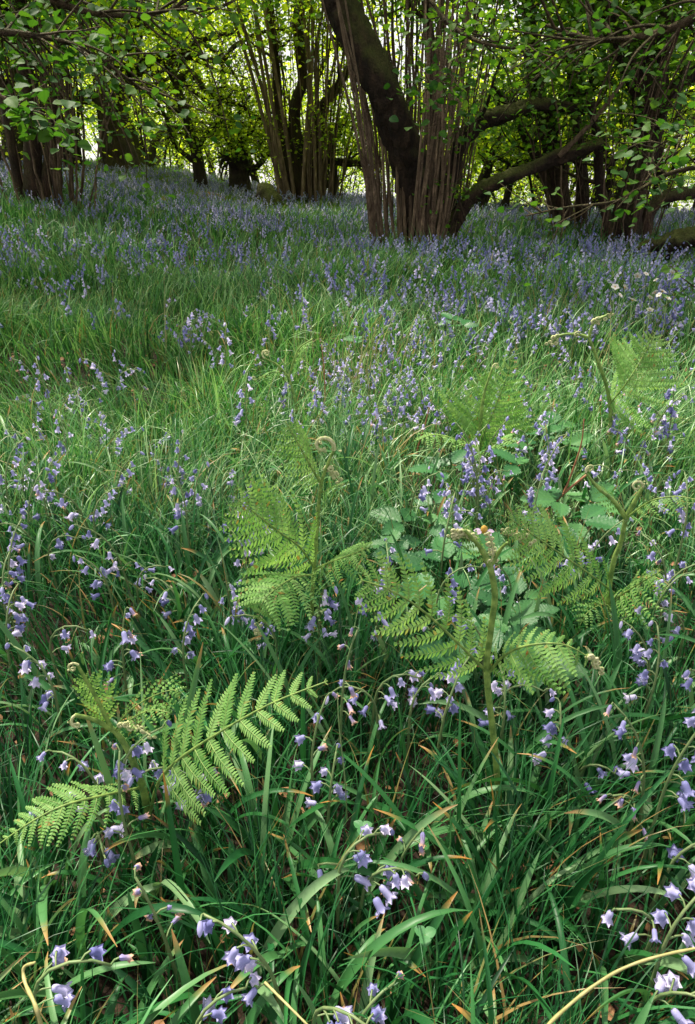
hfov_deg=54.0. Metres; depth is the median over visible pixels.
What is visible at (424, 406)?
bluebell
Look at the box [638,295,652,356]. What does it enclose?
white flower
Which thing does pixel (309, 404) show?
bluebell
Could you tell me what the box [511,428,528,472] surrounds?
bluebell
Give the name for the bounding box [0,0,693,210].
sky
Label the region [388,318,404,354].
bluebell
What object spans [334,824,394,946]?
bluebell
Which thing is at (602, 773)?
bluebell
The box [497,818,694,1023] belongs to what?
leaf rosette
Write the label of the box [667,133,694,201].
hazel tree
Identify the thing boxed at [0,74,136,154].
hazel tree
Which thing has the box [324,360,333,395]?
bluebell
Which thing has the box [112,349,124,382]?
bluebell
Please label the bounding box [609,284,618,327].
white flower
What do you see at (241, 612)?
bluebell
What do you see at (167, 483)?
bluebell
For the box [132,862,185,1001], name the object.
bluebell
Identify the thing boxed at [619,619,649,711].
bluebell
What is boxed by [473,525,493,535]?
flower
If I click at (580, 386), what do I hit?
bluebell
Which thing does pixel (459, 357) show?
bluebell
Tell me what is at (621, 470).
bluebell
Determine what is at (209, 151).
hazel tree
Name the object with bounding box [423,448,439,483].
bluebell
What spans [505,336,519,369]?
bluebell
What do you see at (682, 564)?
bluebell
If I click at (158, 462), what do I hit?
bluebell
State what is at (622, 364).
bracken fern
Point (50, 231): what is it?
meadow grass
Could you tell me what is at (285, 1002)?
flower stalk
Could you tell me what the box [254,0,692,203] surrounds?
hazel tree
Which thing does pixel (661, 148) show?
hazel tree
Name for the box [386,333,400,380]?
bluebell
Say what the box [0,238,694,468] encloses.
meadow grass
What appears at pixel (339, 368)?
bluebell
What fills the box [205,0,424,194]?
hazel tree
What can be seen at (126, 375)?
bluebell
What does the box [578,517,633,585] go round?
bluebell
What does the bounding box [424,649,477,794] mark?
bluebell
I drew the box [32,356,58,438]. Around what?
bluebell
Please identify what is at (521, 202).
hazel tree
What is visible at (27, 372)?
bluebell
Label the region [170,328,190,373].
bluebell
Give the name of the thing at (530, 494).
bluebell
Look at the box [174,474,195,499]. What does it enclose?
bluebell
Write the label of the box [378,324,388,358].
bluebell
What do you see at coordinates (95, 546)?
bluebell
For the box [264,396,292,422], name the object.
bluebell
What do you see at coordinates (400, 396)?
bluebell
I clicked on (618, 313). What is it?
bluebell
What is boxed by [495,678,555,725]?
bluebell
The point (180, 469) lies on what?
bluebell
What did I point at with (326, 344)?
bluebell
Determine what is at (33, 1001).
grass blade
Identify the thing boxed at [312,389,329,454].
bluebell
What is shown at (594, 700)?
leaf rosette
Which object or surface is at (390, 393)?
bluebell
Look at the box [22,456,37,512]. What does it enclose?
bluebell
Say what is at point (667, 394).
bluebell
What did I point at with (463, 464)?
bluebell
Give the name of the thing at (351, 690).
bluebell
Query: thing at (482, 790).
leaf rosette
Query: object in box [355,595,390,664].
bluebell
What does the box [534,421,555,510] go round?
bluebell
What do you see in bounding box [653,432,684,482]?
bluebell
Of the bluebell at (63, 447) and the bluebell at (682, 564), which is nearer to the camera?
the bluebell at (682, 564)
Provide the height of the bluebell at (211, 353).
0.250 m
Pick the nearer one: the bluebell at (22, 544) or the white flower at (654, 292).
the bluebell at (22, 544)
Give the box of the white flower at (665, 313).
[659,297,670,342]
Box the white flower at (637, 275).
[626,272,641,332]
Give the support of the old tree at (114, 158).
on the ground at (208, 954)
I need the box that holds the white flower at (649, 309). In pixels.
[640,307,653,363]
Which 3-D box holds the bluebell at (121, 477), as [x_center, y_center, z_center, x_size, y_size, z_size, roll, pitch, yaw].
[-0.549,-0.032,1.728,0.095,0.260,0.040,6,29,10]
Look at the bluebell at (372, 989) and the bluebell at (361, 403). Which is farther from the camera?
the bluebell at (361, 403)
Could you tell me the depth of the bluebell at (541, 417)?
2.05 m
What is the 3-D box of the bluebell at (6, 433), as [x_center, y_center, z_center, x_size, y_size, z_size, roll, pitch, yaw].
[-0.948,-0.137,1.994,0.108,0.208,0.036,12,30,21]
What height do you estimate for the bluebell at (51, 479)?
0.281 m
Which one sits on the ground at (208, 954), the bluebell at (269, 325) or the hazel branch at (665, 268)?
the bluebell at (269, 325)
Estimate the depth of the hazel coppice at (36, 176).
7.84 m
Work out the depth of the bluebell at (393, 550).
1.29 m
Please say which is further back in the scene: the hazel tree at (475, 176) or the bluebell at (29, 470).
the hazel tree at (475, 176)
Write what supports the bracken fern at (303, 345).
on the ground at (208, 954)
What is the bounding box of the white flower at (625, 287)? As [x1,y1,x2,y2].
[617,284,627,333]
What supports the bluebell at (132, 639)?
on the ground at (208, 954)
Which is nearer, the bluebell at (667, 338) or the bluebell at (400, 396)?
the bluebell at (400, 396)
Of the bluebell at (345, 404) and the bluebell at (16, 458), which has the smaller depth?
the bluebell at (16, 458)
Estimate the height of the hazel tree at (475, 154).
8.714 m
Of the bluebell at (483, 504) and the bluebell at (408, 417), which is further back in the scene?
the bluebell at (408, 417)
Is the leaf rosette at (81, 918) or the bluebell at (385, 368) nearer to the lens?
the leaf rosette at (81, 918)
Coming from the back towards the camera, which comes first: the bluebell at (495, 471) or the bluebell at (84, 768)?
the bluebell at (495, 471)
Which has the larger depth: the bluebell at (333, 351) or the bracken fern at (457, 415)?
the bluebell at (333, 351)
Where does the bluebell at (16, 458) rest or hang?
on the ground at (208, 954)
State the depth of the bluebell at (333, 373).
2.48 m
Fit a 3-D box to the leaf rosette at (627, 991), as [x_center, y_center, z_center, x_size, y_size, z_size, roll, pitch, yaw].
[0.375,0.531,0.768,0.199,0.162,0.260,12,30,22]
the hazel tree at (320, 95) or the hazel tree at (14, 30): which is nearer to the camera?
the hazel tree at (14, 30)
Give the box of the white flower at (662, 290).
[650,288,666,349]
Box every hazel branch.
[103,0,321,84]
[660,264,694,306]
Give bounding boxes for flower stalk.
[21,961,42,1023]
[264,981,307,1023]
[337,692,347,819]
[547,947,694,1023]
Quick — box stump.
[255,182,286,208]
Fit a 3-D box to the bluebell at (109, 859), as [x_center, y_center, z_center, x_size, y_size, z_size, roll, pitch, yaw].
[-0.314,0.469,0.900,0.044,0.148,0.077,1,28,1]
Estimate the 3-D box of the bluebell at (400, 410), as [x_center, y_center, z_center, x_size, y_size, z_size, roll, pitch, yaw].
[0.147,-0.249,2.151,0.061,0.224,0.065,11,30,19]
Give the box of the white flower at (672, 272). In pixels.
[666,270,674,308]
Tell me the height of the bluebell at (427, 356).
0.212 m
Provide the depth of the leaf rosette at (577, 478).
1.80 m
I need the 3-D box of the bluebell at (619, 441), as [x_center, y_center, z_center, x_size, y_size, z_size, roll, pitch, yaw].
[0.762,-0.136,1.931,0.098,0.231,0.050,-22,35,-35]
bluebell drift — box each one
[0,155,694,260]
[0,224,694,364]
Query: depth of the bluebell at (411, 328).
3.26 m
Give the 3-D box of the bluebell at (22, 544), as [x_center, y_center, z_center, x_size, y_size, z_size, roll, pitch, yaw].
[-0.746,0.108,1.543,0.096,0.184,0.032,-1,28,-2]
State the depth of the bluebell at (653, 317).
3.34 m
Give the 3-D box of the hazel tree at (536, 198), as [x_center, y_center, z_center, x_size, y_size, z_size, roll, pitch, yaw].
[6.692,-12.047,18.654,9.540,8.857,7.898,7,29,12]
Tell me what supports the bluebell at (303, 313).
on the ground at (208, 954)
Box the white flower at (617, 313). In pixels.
[609,292,621,354]
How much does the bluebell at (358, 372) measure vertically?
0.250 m
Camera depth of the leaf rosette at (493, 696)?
1.12 m
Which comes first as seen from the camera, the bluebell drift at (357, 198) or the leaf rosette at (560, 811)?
the leaf rosette at (560, 811)
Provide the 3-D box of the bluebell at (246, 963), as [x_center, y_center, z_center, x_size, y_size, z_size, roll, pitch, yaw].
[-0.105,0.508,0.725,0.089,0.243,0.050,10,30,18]
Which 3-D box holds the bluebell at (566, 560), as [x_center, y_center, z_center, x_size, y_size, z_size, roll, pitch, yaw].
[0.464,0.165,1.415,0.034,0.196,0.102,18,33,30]
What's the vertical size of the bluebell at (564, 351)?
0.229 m
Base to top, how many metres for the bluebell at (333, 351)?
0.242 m
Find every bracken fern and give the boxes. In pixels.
[0,662,327,847]
[219,419,372,659]
[252,339,313,440]
[354,522,604,819]
[414,353,537,459]
[500,462,694,652]
[544,313,687,462]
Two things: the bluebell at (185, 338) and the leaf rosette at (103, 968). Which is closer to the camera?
the leaf rosette at (103, 968)
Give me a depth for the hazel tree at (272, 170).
19.19 m
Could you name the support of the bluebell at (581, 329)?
on the ground at (208, 954)
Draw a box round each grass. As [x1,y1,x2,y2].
[0,156,693,220]
[0,166,694,293]
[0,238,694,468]
[0,325,694,601]
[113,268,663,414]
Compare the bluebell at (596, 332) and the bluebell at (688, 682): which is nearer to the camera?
the bluebell at (688, 682)
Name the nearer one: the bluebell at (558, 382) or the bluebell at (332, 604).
the bluebell at (332, 604)
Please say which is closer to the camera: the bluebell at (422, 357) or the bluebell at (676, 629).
the bluebell at (676, 629)
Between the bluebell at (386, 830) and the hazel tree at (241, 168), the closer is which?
the bluebell at (386, 830)
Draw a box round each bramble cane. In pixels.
[416,402,430,460]
[542,419,586,517]
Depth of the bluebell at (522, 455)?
1.92 m
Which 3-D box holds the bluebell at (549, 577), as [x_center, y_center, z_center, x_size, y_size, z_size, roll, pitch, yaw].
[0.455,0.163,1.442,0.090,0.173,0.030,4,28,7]
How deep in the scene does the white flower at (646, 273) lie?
3.63 m
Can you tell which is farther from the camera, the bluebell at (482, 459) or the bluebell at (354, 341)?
the bluebell at (354, 341)
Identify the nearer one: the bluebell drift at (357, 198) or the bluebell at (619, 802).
the bluebell at (619, 802)
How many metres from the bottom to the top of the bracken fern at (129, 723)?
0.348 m
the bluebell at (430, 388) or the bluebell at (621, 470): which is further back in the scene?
the bluebell at (430, 388)
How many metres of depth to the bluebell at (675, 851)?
0.86 m
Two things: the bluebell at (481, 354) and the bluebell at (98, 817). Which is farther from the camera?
the bluebell at (481, 354)
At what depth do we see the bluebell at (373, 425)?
2.03 m
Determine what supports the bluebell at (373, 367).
on the ground at (208, 954)
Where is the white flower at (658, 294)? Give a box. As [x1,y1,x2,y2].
[648,292,661,348]
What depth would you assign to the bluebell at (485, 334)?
3.25 m
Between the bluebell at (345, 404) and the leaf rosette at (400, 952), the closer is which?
the leaf rosette at (400, 952)
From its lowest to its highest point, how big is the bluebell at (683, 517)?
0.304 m
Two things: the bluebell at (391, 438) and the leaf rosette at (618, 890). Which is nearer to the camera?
the leaf rosette at (618, 890)
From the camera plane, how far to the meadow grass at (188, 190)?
11.34 m
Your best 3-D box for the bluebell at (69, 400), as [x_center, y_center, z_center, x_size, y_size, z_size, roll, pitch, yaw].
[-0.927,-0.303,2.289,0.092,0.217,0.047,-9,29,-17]
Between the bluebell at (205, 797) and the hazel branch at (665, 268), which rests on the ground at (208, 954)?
the bluebell at (205, 797)
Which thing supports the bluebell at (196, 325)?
on the ground at (208, 954)
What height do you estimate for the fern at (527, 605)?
0.164 m
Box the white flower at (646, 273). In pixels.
[642,272,648,301]
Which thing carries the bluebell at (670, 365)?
on the ground at (208, 954)
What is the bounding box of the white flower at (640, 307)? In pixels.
[632,285,645,345]
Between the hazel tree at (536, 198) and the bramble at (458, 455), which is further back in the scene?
the hazel tree at (536, 198)
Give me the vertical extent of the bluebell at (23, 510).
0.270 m
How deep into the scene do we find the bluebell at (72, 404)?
2.32 m
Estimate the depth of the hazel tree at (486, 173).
10.15 m
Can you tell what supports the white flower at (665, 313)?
on the ground at (208, 954)
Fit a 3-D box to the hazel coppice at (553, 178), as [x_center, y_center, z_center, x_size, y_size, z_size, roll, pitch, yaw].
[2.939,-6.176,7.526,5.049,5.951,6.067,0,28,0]
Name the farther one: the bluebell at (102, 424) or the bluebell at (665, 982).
the bluebell at (102, 424)
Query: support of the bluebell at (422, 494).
on the ground at (208, 954)
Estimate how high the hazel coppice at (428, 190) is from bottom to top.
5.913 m
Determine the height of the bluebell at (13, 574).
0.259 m
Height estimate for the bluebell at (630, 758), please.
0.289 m
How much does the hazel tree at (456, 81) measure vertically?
6.535 m
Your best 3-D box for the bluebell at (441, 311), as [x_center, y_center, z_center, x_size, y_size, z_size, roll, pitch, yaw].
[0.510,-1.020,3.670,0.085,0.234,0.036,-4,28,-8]
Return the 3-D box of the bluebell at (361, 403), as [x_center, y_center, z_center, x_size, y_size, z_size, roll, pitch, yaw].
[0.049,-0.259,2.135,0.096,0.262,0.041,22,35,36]
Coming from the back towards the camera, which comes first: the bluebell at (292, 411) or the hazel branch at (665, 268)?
the hazel branch at (665, 268)
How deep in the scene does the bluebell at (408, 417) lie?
2.17 m
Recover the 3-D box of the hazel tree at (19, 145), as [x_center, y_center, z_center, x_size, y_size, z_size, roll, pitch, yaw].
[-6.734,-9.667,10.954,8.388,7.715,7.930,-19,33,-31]
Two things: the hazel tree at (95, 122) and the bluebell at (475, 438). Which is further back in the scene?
the hazel tree at (95, 122)
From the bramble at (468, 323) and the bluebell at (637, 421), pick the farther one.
the bramble at (468, 323)
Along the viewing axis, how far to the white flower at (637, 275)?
3.59 m
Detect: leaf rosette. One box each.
[0,761,109,944]
[0,800,205,1023]
[1,837,154,1023]
[42,772,234,943]
[104,696,311,863]
[124,860,349,1023]
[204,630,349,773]
[204,719,387,931]
[242,860,456,1023]
[268,747,470,1005]
[286,677,424,851]
[320,678,536,872]
[343,781,562,1023]
[401,719,631,857]
[409,751,681,967]
[419,622,547,763]
[444,696,675,835]
[494,646,692,748]
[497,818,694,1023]
[516,473,582,524]
[517,753,694,890]
[554,618,694,731]
[583,903,694,1023]
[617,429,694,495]
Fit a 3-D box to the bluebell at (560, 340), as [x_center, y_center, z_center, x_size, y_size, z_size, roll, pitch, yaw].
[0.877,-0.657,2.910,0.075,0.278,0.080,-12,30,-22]
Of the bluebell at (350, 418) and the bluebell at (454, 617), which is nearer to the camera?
the bluebell at (454, 617)
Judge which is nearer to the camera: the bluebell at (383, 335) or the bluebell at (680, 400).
the bluebell at (680, 400)
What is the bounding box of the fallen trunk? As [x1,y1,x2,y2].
[603,226,694,264]
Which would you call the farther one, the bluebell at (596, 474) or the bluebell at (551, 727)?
the bluebell at (596, 474)
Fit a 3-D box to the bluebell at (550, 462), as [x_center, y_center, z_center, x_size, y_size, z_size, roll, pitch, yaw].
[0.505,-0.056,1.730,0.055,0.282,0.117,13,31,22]
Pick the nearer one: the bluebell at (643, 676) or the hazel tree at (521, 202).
the bluebell at (643, 676)
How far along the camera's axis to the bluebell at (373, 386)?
2.35 m
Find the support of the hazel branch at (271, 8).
attached to the hazel coppice at (428, 190)
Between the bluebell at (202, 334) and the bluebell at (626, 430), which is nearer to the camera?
the bluebell at (626, 430)
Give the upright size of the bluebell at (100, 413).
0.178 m
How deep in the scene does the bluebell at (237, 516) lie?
1.52 m
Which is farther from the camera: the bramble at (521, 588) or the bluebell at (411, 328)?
the bluebell at (411, 328)
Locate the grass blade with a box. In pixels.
[321,345,325,419]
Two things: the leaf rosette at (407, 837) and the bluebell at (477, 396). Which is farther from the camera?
the bluebell at (477, 396)
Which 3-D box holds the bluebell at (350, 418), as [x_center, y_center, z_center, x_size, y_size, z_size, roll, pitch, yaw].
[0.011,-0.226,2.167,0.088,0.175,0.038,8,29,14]
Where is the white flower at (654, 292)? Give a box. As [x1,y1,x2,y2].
[647,290,657,335]
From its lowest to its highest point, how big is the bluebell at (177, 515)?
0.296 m
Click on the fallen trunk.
(679, 235)
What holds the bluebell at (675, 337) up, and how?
on the ground at (208, 954)
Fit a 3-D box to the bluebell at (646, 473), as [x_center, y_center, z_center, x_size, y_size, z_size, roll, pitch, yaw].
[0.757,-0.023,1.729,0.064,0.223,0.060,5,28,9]
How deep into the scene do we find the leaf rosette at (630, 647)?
1.22 m
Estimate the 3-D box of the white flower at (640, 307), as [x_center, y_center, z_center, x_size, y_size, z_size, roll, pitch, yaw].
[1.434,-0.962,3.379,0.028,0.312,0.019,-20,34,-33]
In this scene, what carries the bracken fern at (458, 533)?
on the ground at (208, 954)
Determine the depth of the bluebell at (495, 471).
1.80 m
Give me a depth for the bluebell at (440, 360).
2.65 m
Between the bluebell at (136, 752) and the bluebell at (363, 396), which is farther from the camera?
the bluebell at (363, 396)
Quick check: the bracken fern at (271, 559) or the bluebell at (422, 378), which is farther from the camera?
the bluebell at (422, 378)
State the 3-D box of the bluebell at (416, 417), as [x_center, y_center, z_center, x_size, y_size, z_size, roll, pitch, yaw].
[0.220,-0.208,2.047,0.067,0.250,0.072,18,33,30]
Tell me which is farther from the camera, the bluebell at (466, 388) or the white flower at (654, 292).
the white flower at (654, 292)
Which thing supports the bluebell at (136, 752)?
on the ground at (208, 954)
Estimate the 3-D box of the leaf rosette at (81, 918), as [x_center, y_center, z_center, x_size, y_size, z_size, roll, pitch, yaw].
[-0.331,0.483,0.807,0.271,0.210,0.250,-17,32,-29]
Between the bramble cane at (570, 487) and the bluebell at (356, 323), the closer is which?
the bramble cane at (570, 487)
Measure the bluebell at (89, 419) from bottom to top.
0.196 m
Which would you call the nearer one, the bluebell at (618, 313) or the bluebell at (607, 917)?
the bluebell at (607, 917)
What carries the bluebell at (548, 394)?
on the ground at (208, 954)
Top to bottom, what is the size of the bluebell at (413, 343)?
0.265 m
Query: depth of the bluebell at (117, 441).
1.86 m
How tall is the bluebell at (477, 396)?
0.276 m
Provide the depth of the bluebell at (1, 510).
1.67 m
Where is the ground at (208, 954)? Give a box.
[0,170,694,1023]
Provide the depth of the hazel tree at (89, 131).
25.14 m
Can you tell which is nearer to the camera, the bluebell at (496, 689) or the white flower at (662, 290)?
the bluebell at (496, 689)
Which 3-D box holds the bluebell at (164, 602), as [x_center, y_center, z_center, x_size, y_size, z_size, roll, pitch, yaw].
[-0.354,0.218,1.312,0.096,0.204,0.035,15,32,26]
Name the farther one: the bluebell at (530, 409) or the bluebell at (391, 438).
the bluebell at (530, 409)
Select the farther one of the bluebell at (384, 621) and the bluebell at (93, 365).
the bluebell at (93, 365)
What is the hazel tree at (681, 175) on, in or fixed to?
on the ground at (208, 954)
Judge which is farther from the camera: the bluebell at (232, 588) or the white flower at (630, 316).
the white flower at (630, 316)
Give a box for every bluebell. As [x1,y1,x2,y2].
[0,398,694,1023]
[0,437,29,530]
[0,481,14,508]
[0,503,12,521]
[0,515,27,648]
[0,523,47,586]
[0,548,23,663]
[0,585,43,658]
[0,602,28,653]
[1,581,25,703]
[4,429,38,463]
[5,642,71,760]
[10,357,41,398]
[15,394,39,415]
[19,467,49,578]
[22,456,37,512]
[28,791,123,888]
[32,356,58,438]
[32,406,45,461]
[33,451,61,545]
[35,489,93,542]
[36,749,115,841]
[47,533,85,610]
[49,625,95,712]
[52,409,77,512]
[61,390,78,438]
[64,367,71,390]
[64,394,81,431]
[69,524,139,623]
[72,554,121,645]
[76,385,95,425]
[78,398,101,445]
[79,358,121,421]
[80,413,104,469]
[82,823,123,880]
[88,414,110,482]
[88,483,122,555]
[94,411,115,436]
[103,607,142,716]
[103,743,149,906]
[108,426,143,474]
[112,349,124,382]
[112,720,171,862]
[115,367,144,421]
[115,561,152,615]
[116,451,144,503]
[128,760,205,843]
[130,371,148,418]
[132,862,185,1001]
[136,565,173,635]
[144,574,188,651]
[148,437,164,461]
[157,315,168,371]
[157,460,175,486]
[158,432,182,467]
[161,474,174,497]
[167,429,189,507]
[167,466,190,559]
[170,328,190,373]
[171,593,207,694]
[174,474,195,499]
[175,768,219,854]
[176,324,199,359]
[178,308,197,379]
[182,461,209,566]
[189,313,219,379]
[195,971,260,1023]
[197,316,211,376]
[197,913,288,1023]
[201,340,221,378]
[216,322,233,398]
[217,321,228,350]
[218,582,249,624]
[221,469,236,534]
[222,485,251,574]
[223,525,253,612]
[225,609,280,703]
[233,370,254,461]
[240,303,252,327]
[245,501,279,597]
[250,350,264,378]
[262,304,276,374]
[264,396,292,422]
[277,357,292,407]
[282,371,298,405]
[289,409,303,461]
[292,692,339,845]
[294,292,310,365]
[299,365,316,387]
[300,361,323,401]
[301,608,337,693]
[304,743,348,852]
[306,400,317,452]
[311,385,325,408]
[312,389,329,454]
[312,1004,384,1023]
[317,860,361,922]
[318,358,331,402]
[318,584,339,631]
[320,338,335,378]
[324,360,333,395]
[325,339,342,366]
[325,679,386,772]
[326,381,343,409]
[327,357,345,387]
[329,360,339,401]
[334,352,352,413]
[334,378,351,420]
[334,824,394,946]
[337,377,349,419]
[337,626,358,781]
[340,414,363,436]
[341,351,353,403]
[342,970,403,1023]
[343,395,361,438]
[346,330,355,359]
[348,362,364,402]
[348,388,374,447]
[350,386,371,410]
[353,318,359,346]
[354,864,428,936]
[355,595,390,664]
[357,327,373,361]
[357,352,367,388]
[360,406,389,435]
[364,434,392,459]
[365,354,381,405]
[366,395,386,442]
[368,670,433,744]
[369,342,387,359]
[370,373,385,432]
[373,363,382,391]
[374,538,395,663]
[375,336,394,387]
[377,407,392,425]
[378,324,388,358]
[379,376,396,434]
[379,827,426,916]
[380,354,390,391]
[382,394,392,428]
[383,344,401,379]
[384,396,402,446]
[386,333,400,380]
[387,372,414,445]
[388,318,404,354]
[393,383,411,416]
[401,328,416,387]
[402,365,411,410]
[402,402,412,446]
[403,314,417,352]
[403,672,458,779]
[405,365,428,420]
[405,368,413,394]
[406,384,426,428]
[408,471,443,529]
[412,339,430,367]
[413,406,435,462]
[414,345,430,382]
[415,376,434,406]
[420,351,430,377]
[423,363,437,389]
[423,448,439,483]
[423,610,484,709]
[424,397,444,467]
[424,490,462,593]
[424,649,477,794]
[426,383,441,414]
[426,408,450,454]
[430,563,485,639]
[432,330,449,381]
[435,299,449,336]
[437,478,450,513]
[440,482,461,538]
[442,377,472,444]
[447,507,482,520]
[451,339,475,394]
[451,422,474,525]
[455,433,477,524]
[457,424,489,502]
[458,489,490,529]
[464,415,509,515]
[464,440,490,525]
[464,455,491,534]
[470,377,480,417]
[475,342,488,379]
[478,322,491,353]
[478,469,512,521]
[478,655,514,750]
[482,474,504,509]
[490,377,500,413]
[494,564,517,602]
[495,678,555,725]
[500,452,523,489]
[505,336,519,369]
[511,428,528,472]
[512,369,529,401]
[520,395,533,451]
[522,463,552,575]
[529,384,552,404]
[530,433,569,528]
[530,697,568,770]
[534,403,557,456]
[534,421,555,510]
[535,299,546,355]
[536,432,567,488]
[537,397,553,434]
[539,556,590,618]
[543,295,559,316]
[549,323,561,387]
[556,380,562,404]
[560,342,571,380]
[563,551,586,578]
[565,311,573,355]
[568,764,620,802]
[570,448,586,498]
[571,361,587,419]
[575,464,617,511]
[577,324,590,372]
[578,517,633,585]
[584,313,598,350]
[588,366,597,393]
[588,384,617,410]
[596,793,647,864]
[601,908,660,986]
[604,702,645,865]
[606,301,627,346]
[606,393,624,444]
[607,428,628,458]
[609,468,638,488]
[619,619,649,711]
[620,400,633,446]
[623,407,641,460]
[623,620,667,744]
[626,427,656,493]
[631,569,694,674]
[633,716,694,884]
[634,606,684,678]
[636,530,669,643]
[636,876,694,1017]
[637,843,694,928]
[638,402,662,449]
[642,395,686,480]
[642,462,662,533]
[642,472,675,548]
[648,302,657,341]
[651,970,694,1023]
[652,352,683,391]
[652,375,678,484]
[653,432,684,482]
[653,561,694,617]
[660,320,683,362]
[660,328,676,376]
[662,393,692,416]
[665,469,694,594]
[666,345,674,371]
[680,668,694,759]
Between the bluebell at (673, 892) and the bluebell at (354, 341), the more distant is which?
the bluebell at (354, 341)
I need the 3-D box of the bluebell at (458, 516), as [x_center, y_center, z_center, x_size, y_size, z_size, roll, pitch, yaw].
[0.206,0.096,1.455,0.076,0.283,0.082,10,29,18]
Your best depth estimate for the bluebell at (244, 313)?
3.49 m
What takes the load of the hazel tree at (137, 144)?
on the ground at (208, 954)
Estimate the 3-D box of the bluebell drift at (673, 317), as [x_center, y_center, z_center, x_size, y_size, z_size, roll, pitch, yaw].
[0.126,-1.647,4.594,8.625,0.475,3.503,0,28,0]
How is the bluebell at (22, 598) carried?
on the ground at (208, 954)
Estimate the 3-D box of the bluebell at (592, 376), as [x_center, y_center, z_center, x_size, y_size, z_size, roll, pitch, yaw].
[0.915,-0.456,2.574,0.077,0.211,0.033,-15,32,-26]
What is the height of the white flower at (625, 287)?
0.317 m
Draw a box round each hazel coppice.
[0,0,186,213]
[79,0,498,204]
[107,0,647,248]
[413,0,694,231]
[414,0,694,249]
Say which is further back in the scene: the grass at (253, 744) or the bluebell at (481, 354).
the bluebell at (481, 354)
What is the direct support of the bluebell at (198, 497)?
on the ground at (208, 954)
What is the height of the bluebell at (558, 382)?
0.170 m
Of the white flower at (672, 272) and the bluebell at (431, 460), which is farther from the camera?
the white flower at (672, 272)
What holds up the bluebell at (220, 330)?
on the ground at (208, 954)
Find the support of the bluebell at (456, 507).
on the ground at (208, 954)
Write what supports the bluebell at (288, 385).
on the ground at (208, 954)
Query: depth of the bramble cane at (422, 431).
2.09 m
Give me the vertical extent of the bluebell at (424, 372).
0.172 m
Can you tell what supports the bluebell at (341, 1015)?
on the ground at (208, 954)
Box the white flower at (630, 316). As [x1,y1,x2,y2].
[622,297,636,355]
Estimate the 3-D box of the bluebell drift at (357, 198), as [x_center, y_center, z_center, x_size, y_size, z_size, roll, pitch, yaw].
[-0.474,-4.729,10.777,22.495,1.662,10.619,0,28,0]
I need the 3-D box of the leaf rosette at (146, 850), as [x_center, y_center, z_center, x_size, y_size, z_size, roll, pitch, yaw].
[-0.184,0.407,0.979,0.257,0.183,0.309,-5,28,-9]
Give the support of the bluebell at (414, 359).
on the ground at (208, 954)
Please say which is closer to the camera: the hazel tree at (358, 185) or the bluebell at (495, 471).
the bluebell at (495, 471)
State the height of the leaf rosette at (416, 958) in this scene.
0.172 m
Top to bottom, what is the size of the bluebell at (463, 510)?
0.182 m
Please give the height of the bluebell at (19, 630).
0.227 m
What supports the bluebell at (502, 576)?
on the ground at (208, 954)
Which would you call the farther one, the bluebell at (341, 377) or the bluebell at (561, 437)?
the bluebell at (341, 377)
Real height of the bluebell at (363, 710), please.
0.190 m
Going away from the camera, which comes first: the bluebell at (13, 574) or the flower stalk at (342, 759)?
the flower stalk at (342, 759)
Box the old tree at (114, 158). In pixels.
[5,0,296,173]
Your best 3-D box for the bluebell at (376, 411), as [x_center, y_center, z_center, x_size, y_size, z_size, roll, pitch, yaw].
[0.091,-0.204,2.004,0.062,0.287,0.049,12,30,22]
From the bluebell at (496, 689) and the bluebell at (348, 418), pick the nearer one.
the bluebell at (496, 689)
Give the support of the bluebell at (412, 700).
on the ground at (208, 954)
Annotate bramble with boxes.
[342,312,478,352]
[367,488,462,558]
[387,530,535,622]
[407,431,593,488]
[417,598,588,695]
[464,574,559,645]
[500,411,577,455]
[519,481,628,545]
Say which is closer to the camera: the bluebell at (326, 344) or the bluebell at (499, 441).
the bluebell at (499, 441)
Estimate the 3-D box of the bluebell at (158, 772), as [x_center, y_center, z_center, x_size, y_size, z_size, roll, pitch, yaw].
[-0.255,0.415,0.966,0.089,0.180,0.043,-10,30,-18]
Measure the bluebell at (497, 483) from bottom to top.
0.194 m
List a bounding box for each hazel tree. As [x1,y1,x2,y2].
[0,0,247,172]
[0,0,261,205]
[0,5,223,165]
[0,9,152,154]
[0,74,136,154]
[1,74,149,159]
[49,0,348,182]
[62,37,258,172]
[67,0,343,183]
[77,5,267,175]
[86,2,271,177]
[97,19,320,189]
[135,19,363,191]
[157,66,298,197]
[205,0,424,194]
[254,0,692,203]
[256,89,387,195]
[259,73,474,194]
[331,3,611,197]
[349,85,543,203]
[360,0,694,220]
[384,2,694,215]
[385,8,534,203]
[419,58,616,213]
[454,0,694,285]
[468,0,694,209]
[477,117,613,207]
[499,4,694,211]
[545,43,694,209]
[595,17,694,208]
[666,129,692,205]
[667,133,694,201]
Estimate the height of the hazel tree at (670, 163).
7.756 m
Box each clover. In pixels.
[354,820,371,865]
[414,925,435,993]
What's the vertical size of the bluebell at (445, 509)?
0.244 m
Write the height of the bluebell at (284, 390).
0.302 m
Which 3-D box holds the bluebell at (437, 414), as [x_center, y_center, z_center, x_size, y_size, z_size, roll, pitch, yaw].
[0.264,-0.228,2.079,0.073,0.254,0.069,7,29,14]
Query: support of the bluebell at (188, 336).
on the ground at (208, 954)
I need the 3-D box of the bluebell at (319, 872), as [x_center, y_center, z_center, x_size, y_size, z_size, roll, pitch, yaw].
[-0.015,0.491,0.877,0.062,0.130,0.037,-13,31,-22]
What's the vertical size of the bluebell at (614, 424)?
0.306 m
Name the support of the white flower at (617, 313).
on the ground at (208, 954)

